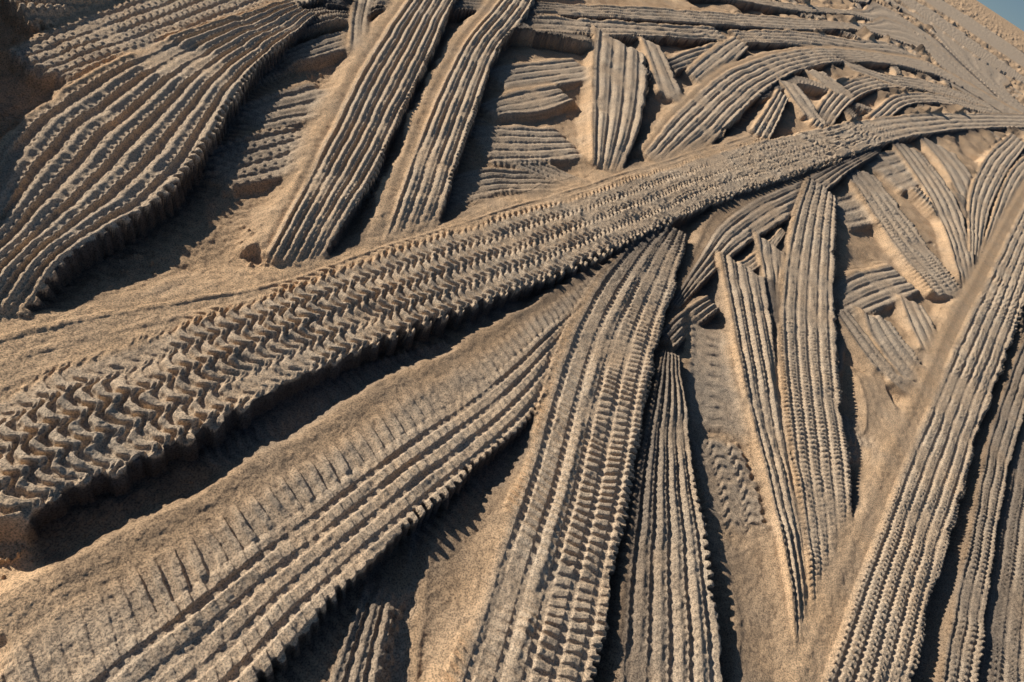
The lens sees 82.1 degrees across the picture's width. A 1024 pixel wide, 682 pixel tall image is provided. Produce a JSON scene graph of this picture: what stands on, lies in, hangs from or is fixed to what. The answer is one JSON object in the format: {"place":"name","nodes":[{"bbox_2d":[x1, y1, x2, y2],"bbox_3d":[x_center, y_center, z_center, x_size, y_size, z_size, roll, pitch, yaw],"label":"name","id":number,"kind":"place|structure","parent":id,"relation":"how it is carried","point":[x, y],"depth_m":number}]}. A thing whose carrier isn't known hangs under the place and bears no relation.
{"place":"outdoors","nodes":[
{"label":"outdoors","id":0,"kind":"place"},
{"bbox_2d":[0,0,1023,681],"bbox_3d":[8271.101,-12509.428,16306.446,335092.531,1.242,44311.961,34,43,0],"label":"sand ground","id":1,"kind":"structure","parent":0,"point":[204,228],"depth_m":5.96},
{"bbox_2d":[0,0,316,300],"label":"tire track","id":2,"kind":"structure","parent":1,"relation":"on","point":[93,155],"depth_m":5.34},
{"bbox_2d":[0,0,316,81],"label":"tire track","id":3,"kind":"structure","parent":1,"relation":"on","point":[72,44],"depth_m":6.27},
{"bbox_2d":[200,122,304,191],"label":"tire track","id":4,"kind":"structure","parent":1,"relation":"on","point":[250,158],"depth_m":6.08},
{"bbox_2d":[235,79,327,131],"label":"tire track","id":5,"kind":"structure","parent":1,"relation":"on","point":[293,104],"depth_m":6.86},
{"bbox_2d":[0,254,602,681],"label":"tire track","id":6,"kind":"structure","parent":1,"relation":"on","point":[250,566],"depth_m":3.79},
{"bbox_2d":[281,30,347,66],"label":"tire track","id":7,"kind":"structure","parent":1,"relation":"on","point":[320,48],"depth_m":7.95},
{"bbox_2d":[258,573,399,681],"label":"tire track","id":8,"kind":"structure","parent":1,"relation":"on","point":[349,639],"depth_m":3.65},
{"bbox_2d":[243,0,456,258],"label":"tire track","id":9,"kind":"structure","parent":1,"relation":"on","point":[352,126],"depth_m":6.97},
{"bbox_2d":[340,0,375,50],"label":"tire track","id":10,"kind":"structure","parent":1,"relation":"on","point":[357,16],"depth_m":8.93},
{"bbox_2d":[0,131,755,398],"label":"tire track","id":11,"kind":"structure","parent":1,"relation":"on","point":[39,335],"depth_m":4.71},
{"bbox_2d":[362,0,535,232],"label":"tire track","id":12,"kind":"structure","parent":1,"relation":"on","point":[414,178],"depth_m":8.02},
{"bbox_2d":[408,487,498,681],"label":"sand","id":13,"kind":"structure","parent":1,"relation":"on","point":[452,549],"depth_m":4.22},
{"bbox_2d":[0,109,1023,533],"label":"tire track","id":14,"kind":"structure","parent":1,"relation":"on","point":[114,415],"depth_m":5.05},
{"bbox_2d":[469,108,584,166],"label":"tire track","id":15,"kind":"structure","parent":1,"relation":"on","point":[511,144],"depth_m":8.82},
{"bbox_2d":[480,82,574,118],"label":"tire track","id":16,"kind":"structure","parent":1,"relation":"on","point":[536,99],"depth_m":9.76},
{"bbox_2d":[489,53,588,90],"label":"tire track","id":17,"kind":"structure","parent":1,"relation":"on","point":[564,72],"depth_m":10.79},
{"bbox_2d":[433,220,686,681],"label":"tire track","id":18,"kind":"structure","parent":1,"relation":"on","point":[538,610],"depth_m":4.99},
{"bbox_2d":[581,24,648,166],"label":"tire track","id":19,"kind":"structure","parent":1,"relation":"on","point":[616,90],"depth_m":11.28},
{"bbox_2d":[523,10,726,45],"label":"tire track","id":20,"kind":"structure","parent":1,"relation":"on","point":[553,21],"depth_m":14.51},
{"bbox_2d":[636,34,681,100],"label":"tire track","id":21,"kind":"structure","parent":1,"relation":"on","point":[664,81],"depth_m":13.67},
{"bbox_2d":[600,343,722,681],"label":"tire track","id":22,"kind":"structure","parent":1,"relation":"on","point":[662,618],"depth_m":4.93},
{"bbox_2d":[323,0,1022,113],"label":"tire track","id":23,"kind":"structure","parent":1,"relation":"on","point":[891,28],"depth_m":20.98},
{"bbox_2d":[660,292,718,349],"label":"tire track","id":24,"kind":"structure","parent":1,"relation":"on","point":[699,307],"depth_m":7.65},
{"bbox_2d":[666,39,721,73],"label":"tire track","id":25,"kind":"structure","parent":1,"relation":"on","point":[679,61],"depth_m":15.22},
{"bbox_2d":[678,312,748,450],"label":"tire track","id":26,"kind":"structure","parent":1,"relation":"on","point":[713,405],"depth_m":6.93},
{"bbox_2d":[683,36,748,80],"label":"tire track","id":27,"kind":"structure","parent":1,"relation":"on","point":[714,56],"depth_m":16.78},
{"bbox_2d":[688,435,767,536],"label":"tire track","id":28,"kind":"structure","parent":1,"relation":"on","point":[729,496],"depth_m":5.95},
{"bbox_2d":[704,524,785,681],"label":"sand","id":29,"kind":"structure","parent":1,"relation":"on","point":[743,567],"depth_m":5.17},
{"bbox_2d":[713,250,805,642],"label":"tire track","id":30,"kind":"structure","parent":1,"relation":"on","point":[741,292],"depth_m":6.92},
{"bbox_2d":[735,226,784,271],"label":"tire track","id":31,"kind":"structure","parent":1,"relation":"on","point":[775,238],"depth_m":9.67},
{"bbox_2d":[751,230,783,335],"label":"tire track","id":32,"kind":"structure","parent":1,"relation":"on","point":[768,257],"depth_m":9.51},
{"bbox_2d":[746,88,788,137],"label":"tire track","id":33,"kind":"structure","parent":1,"relation":"on","point":[765,121],"depth_m":15.14},
{"bbox_2d":[670,147,878,306],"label":"tire track","id":34,"kind":"structure","parent":1,"relation":"on","point":[727,227],"depth_m":10.26},
{"bbox_2d":[776,75,826,124],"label":"tire track","id":35,"kind":"structure","parent":1,"relation":"on","point":[799,98],"depth_m":17.59},
{"bbox_2d":[773,175,851,603],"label":"tire track","id":36,"kind":"structure","parent":1,"relation":"on","point":[807,381],"depth_m":7.84},
{"bbox_2d":[633,43,1022,157],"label":"tire track","id":37,"kind":"structure","parent":1,"relation":"on","point":[716,102],"depth_m":15.97},
{"bbox_2d":[803,67,853,95],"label":"tire track","id":38,"kind":"structure","parent":1,"relation":"on","point":[826,80],"depth_m":21.19},
{"bbox_2d":[696,0,998,96],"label":"tire track","id":39,"kind":"structure","parent":1,"relation":"on","point":[872,10],"depth_m":43.77},
{"bbox_2d":[835,187,875,229],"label":"tire track","id":40,"kind":"structure","parent":1,"relation":"on","point":[851,212],"depth_m":13.40},
{"bbox_2d":[848,366,895,438],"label":"tire track","id":41,"kind":"structure","parent":1,"relation":"on","point":[876,406],"depth_m":8.31},
{"bbox_2d":[834,309,909,395],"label":"tire track","id":42,"kind":"structure","parent":1,"relation":"on","point":[860,342],"depth_m":9.02},
{"bbox_2d":[842,59,906,87],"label":"tire track","id":43,"kind":"structure","parent":1,"relation":"on","point":[884,78],"depth_m":26.85},
{"bbox_2d":[833,262,919,320],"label":"tire track","id":44,"kind":"structure","parent":1,"relation":"on","point":[875,287],"depth_m":10.89},
{"bbox_2d":[730,27,1023,129],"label":"tire track","id":45,"kind":"structure","parent":1,"relation":"on","point":[773,35],"depth_m":26.02},
{"bbox_2d":[853,305,919,378],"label":"tire track","id":46,"kind":"structure","parent":1,"relation":"on","point":[896,351],"depth_m":9.59},
{"bbox_2d":[864,147,919,192],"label":"tire track","id":47,"kind":"structure","parent":1,"relation":"on","point":[890,164],"depth_m":17.24},
{"bbox_2d":[843,168,958,298],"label":"tire track","id":48,"kind":"structure","parent":1,"relation":"on","point":[907,242],"depth_m":13.41},
{"bbox_2d":[779,178,1023,681],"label":"tire track","id":49,"kind":"structure","parent":1,"relation":"on","point":[876,577],"depth_m":7.01},
{"bbox_2d":[808,74,1000,127],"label":"tire track","id":50,"kind":"structure","parent":1,"relation":"on","point":[830,106],"depth_m":23.59},
{"bbox_2d":[896,294,934,350],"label":"tire track","id":51,"kind":"structure","parent":1,"relation":"on","point":[917,321],"depth_m":10.64},
{"bbox_2d":[866,91,993,117],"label":"tire track","id":52,"kind":"structure","parent":1,"relation":"on","point":[891,104],"depth_m":27.36},
{"bbox_2d":[891,139,974,284],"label":"tire track","id":53,"kind":"structure","parent":1,"relation":"on","point":[938,193],"depth_m":16.64},
{"bbox_2d":[857,0,1023,112],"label":"tire track","id":54,"kind":"structure","parent":1,"relation":"on","point":[993,78],"depth_m":59.53},
{"bbox_2d":[919,135,971,197],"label":"tire track","id":55,"kind":"structure","parent":1,"relation":"on","point":[957,172],"depth_m":20.92},
{"bbox_2d":[901,0,1023,81],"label":"tire track","id":56,"kind":"structure","parent":1,"relation":"on","point":[959,36],"depth_m":77.42},
{"bbox_2d":[922,326,1023,681],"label":"tire track","id":57,"kind":"structure","parent":1,"relation":"on","point":[957,653],"depth_m":7.11},
{"bbox_2d":[924,0,1023,66],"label":"tire track","id":58,"kind":"structure","parent":1,"relation":"on","point":[987,35],"depth_m":128.22},
{"bbox_2d":[964,132,1023,253],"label":"tire track","id":59,"kind":"structure","parent":1,"relation":"on","point":[997,161],"depth_m":21.38},
{"bbox_2d":[978,415,1023,681],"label":"tire track","id":60,"kind":"structure","parent":1,"relation":"on","point":[1002,660],"depth_m":6.72},
{"bbox_2d":[980,155,1023,249],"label":"tire track","id":61,"kind":"structure","parent":1,"relation":"on","point":[1013,177],"depth_m":22.08},
{"bbox_2d":[977,0,1023,30],"label":"sky","id":62,"kind":"structure","parent":0,"point":[1012,11]}
]}

